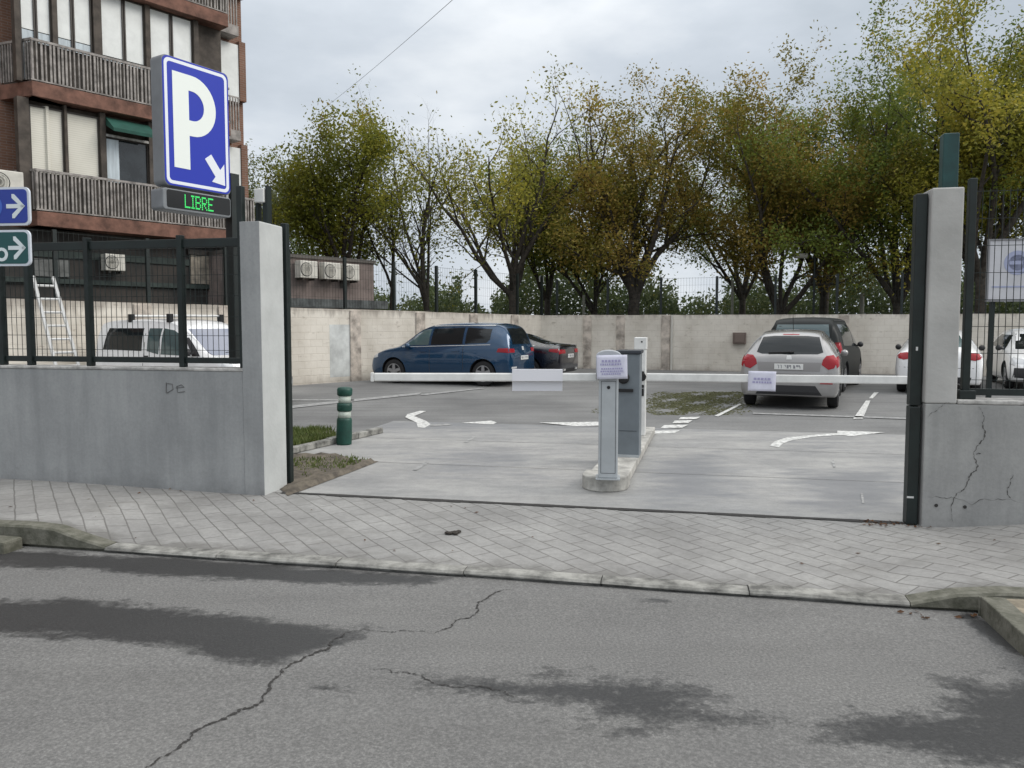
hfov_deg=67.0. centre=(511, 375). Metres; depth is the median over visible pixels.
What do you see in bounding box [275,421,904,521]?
entrance lane
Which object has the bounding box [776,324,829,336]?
rear window
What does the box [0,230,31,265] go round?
direction sign
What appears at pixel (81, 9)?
window
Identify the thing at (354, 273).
air conditioner
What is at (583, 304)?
slim pole
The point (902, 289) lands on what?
boundary fence
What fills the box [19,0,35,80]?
window
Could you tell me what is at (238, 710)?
road crack
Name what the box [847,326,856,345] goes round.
side window
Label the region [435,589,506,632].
road crack
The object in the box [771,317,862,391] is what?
charcoal people carrier
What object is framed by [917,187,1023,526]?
street wall
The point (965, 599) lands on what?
kerb
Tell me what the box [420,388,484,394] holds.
road marking
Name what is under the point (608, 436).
barrier
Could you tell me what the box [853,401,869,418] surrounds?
road marking
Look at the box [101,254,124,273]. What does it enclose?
air conditioner
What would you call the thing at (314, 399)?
road marking
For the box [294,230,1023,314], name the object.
shrubbery
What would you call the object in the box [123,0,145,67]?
window
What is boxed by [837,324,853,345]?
side window
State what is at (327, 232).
tree
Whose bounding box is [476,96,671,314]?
tree
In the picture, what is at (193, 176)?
parking sign
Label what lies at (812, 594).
kerb
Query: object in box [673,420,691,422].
road marking
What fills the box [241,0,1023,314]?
sky
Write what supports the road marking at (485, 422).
on the parking lot
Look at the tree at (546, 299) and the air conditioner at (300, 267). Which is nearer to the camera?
the air conditioner at (300, 267)
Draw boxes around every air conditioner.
[0,170,23,186]
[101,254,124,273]
[295,260,317,280]
[319,262,340,281]
[340,264,358,282]
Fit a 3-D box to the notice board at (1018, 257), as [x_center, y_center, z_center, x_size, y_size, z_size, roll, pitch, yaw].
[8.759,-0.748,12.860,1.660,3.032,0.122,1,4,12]
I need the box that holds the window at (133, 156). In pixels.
[106,136,148,186]
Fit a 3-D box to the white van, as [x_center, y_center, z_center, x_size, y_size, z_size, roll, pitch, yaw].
[-6.635,-0.357,16.143,4.114,1.830,2.080,2,4,27]
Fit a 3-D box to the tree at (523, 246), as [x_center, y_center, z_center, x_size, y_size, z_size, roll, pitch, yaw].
[-0.745,-6.393,31.330,11.555,12.330,9.590,3,5,39]
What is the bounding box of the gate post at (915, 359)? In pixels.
[903,193,927,524]
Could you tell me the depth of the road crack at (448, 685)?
3.56 m
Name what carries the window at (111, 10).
in the apartment building
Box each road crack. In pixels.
[145,630,360,767]
[374,668,521,698]
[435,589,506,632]
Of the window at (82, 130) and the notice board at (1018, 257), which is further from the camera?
the window at (82, 130)
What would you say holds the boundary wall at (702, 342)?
on the ground
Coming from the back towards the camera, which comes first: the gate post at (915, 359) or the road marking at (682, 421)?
the road marking at (682, 421)
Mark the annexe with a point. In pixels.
(323, 292)
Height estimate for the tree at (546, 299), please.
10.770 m
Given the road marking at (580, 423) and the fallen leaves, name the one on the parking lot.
the road marking at (580, 423)
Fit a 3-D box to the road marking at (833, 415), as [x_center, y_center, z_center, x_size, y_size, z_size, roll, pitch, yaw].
[5.648,0.717,13.644,2.670,0.001,0.238,1,4,18]
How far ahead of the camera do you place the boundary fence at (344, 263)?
22.13 m
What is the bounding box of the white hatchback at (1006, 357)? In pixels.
[985,328,1023,387]
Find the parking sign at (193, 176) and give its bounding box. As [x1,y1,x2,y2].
[150,54,239,357]
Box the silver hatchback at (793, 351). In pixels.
[741,322,847,407]
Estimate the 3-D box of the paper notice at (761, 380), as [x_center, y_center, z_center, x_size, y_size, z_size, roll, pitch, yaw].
[3.264,0.077,10.098,0.350,0.260,0.014,2,4,10]
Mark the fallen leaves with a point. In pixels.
(958, 616)
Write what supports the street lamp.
on the ground
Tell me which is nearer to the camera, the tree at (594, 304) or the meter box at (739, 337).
the meter box at (739, 337)
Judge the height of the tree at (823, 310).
13.442 m
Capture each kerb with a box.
[0,520,116,551]
[104,542,909,607]
[293,427,382,453]
[905,586,1023,611]
[978,596,1023,656]
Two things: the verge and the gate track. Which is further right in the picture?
the verge
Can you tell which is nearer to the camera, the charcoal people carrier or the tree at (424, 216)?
the charcoal people carrier
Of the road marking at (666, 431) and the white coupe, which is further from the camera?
the white coupe
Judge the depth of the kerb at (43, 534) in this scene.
5.80 m
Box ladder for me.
[33,275,79,364]
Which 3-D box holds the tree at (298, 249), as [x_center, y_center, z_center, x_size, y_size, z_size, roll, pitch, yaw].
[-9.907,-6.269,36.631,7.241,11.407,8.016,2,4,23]
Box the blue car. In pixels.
[372,323,533,385]
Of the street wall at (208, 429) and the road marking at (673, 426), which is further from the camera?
the road marking at (673, 426)
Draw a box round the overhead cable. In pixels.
[320,0,451,110]
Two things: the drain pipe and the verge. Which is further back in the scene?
the drain pipe
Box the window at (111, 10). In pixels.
[101,0,124,63]
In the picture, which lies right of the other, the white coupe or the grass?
the white coupe
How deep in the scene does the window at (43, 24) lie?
18.28 m
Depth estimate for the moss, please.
16.03 m
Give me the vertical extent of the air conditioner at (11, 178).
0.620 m
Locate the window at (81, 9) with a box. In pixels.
[72,0,92,56]
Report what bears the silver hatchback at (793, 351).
on the parking lot
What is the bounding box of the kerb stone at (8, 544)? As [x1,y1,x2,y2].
[0,535,22,553]
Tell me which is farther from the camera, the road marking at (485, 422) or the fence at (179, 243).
the road marking at (485, 422)
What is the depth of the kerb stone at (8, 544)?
5.70 m
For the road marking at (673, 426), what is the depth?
12.22 m
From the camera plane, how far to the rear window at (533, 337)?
22.63 m
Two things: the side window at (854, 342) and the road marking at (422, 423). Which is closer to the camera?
the road marking at (422, 423)
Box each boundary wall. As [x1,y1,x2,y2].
[6,298,540,385]
[541,314,1023,375]
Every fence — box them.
[0,186,244,367]
[4,226,542,314]
[549,272,1019,314]
[957,178,1023,398]
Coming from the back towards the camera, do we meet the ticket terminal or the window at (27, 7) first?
the window at (27, 7)
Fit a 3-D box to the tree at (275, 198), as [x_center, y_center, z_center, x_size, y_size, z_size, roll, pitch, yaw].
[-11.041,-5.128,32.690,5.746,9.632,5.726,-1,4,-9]
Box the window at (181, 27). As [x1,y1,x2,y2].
[170,14,192,62]
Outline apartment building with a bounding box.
[0,0,254,304]
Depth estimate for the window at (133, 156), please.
20.00 m
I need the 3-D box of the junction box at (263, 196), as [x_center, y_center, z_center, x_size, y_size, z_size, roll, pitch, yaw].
[-2.370,-1.619,7.367,0.132,0.360,0.120,1,4,12]
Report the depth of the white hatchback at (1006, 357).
19.86 m
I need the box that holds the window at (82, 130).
[67,111,100,179]
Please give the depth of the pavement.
5.90 m
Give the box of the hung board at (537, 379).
[512,369,562,390]
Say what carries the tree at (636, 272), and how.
on the ground
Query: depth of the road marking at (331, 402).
16.66 m
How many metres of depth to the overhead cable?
16.93 m
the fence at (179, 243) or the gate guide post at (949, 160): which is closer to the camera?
the gate guide post at (949, 160)
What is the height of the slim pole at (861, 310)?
2.859 m
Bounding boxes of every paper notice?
[596,355,627,378]
[748,371,775,390]
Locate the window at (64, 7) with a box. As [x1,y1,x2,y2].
[56,0,72,51]
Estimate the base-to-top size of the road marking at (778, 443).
0.001 m
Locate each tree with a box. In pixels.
[245,139,305,253]
[248,124,399,270]
[255,93,431,274]
[301,68,476,311]
[321,130,441,309]
[355,51,624,314]
[460,123,600,314]
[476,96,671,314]
[492,58,754,314]
[633,95,830,314]
[666,45,996,314]
[686,20,929,314]
[718,0,1023,313]
[832,0,1023,313]
[890,31,1023,250]
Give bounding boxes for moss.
[646,391,759,414]
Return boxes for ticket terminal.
[616,349,643,457]
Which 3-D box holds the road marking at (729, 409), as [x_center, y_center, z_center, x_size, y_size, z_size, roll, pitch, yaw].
[4.126,0.650,14.687,0.083,0.001,2.446,2,4,26]
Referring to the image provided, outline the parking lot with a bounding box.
[292,368,1023,453]
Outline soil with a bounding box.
[281,452,377,495]
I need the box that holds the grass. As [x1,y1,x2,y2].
[293,425,335,445]
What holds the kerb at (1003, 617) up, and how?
on the ground
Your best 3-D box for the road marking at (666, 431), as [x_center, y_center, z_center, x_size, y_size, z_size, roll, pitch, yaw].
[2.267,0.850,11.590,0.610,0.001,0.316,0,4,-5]
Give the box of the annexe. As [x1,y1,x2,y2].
[208,250,387,309]
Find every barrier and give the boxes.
[370,350,620,479]
[634,337,906,435]
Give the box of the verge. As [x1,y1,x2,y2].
[1007,599,1023,613]
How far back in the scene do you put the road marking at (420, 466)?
8.76 m
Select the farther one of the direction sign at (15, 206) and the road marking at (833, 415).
the road marking at (833, 415)
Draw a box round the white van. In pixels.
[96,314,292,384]
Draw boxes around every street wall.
[0,221,286,495]
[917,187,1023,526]
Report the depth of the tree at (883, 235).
28.45 m
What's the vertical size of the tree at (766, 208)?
14.539 m
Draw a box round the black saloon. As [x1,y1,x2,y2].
[527,333,577,372]
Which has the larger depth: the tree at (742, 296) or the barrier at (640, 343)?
the tree at (742, 296)
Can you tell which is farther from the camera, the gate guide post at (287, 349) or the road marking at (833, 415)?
the road marking at (833, 415)
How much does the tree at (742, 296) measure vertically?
13.525 m
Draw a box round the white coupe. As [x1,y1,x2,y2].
[895,330,984,390]
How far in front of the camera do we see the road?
3.67 m
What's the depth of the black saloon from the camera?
21.99 m
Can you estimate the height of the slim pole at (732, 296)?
3.571 m
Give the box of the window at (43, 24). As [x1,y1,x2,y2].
[34,0,51,45]
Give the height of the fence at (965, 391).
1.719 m
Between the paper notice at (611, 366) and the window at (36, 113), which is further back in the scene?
the window at (36, 113)
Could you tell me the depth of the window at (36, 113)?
18.42 m
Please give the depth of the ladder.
16.15 m
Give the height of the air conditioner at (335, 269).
0.560 m
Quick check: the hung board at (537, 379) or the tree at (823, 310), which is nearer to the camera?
the hung board at (537, 379)
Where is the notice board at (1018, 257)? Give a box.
[985,238,1023,397]
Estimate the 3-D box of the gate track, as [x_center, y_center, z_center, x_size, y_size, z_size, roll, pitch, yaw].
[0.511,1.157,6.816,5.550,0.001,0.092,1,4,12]
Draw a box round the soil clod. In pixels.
[444,530,460,534]
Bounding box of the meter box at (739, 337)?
[733,332,745,343]
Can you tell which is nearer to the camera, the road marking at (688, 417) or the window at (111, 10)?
the road marking at (688, 417)
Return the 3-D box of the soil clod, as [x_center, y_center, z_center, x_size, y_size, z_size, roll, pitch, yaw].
[-0.459,1.217,6.000,0.128,0.020,0.102,0,4,0]
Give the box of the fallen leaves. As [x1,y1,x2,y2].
[9,488,994,618]
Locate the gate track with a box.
[281,492,904,523]
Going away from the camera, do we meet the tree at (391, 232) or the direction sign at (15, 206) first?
the direction sign at (15, 206)
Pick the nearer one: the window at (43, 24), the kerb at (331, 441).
the kerb at (331, 441)
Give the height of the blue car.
1.675 m
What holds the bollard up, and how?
on the entrance lane
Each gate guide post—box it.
[280,223,293,483]
[938,133,959,187]
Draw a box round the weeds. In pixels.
[293,453,367,475]
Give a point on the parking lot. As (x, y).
(500, 402)
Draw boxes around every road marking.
[292,392,420,407]
[292,399,337,400]
[406,411,429,427]
[413,462,428,470]
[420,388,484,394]
[464,421,496,423]
[540,422,598,425]
[655,430,679,433]
[661,425,686,427]
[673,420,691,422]
[679,417,698,418]
[715,404,740,415]
[753,413,905,418]
[770,431,881,446]
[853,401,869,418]
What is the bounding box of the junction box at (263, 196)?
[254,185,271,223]
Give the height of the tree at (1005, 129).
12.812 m
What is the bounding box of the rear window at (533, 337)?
[527,334,563,343]
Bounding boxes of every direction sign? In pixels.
[0,187,31,225]
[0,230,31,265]
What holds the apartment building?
on the ground
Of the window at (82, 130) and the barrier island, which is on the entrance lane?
the barrier island
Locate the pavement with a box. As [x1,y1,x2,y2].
[0,479,1023,594]
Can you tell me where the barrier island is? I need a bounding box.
[582,427,654,491]
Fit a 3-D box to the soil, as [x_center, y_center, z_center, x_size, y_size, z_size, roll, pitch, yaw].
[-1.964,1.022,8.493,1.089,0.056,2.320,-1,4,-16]
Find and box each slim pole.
[582,295,584,314]
[731,280,733,314]
[859,294,864,313]
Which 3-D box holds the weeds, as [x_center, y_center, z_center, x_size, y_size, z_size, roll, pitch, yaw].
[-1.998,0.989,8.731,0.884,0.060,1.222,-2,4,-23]
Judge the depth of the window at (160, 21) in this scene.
20.39 m
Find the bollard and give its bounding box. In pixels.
[336,387,351,444]
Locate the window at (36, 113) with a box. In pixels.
[29,104,65,175]
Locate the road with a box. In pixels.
[0,546,1023,767]
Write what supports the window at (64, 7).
in the apartment building
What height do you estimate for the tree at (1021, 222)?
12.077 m
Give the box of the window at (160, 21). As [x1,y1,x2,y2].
[150,7,171,57]
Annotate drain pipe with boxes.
[670,315,672,369]
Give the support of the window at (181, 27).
in the apartment building
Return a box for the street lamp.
[794,253,815,313]
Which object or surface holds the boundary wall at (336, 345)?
on the ground

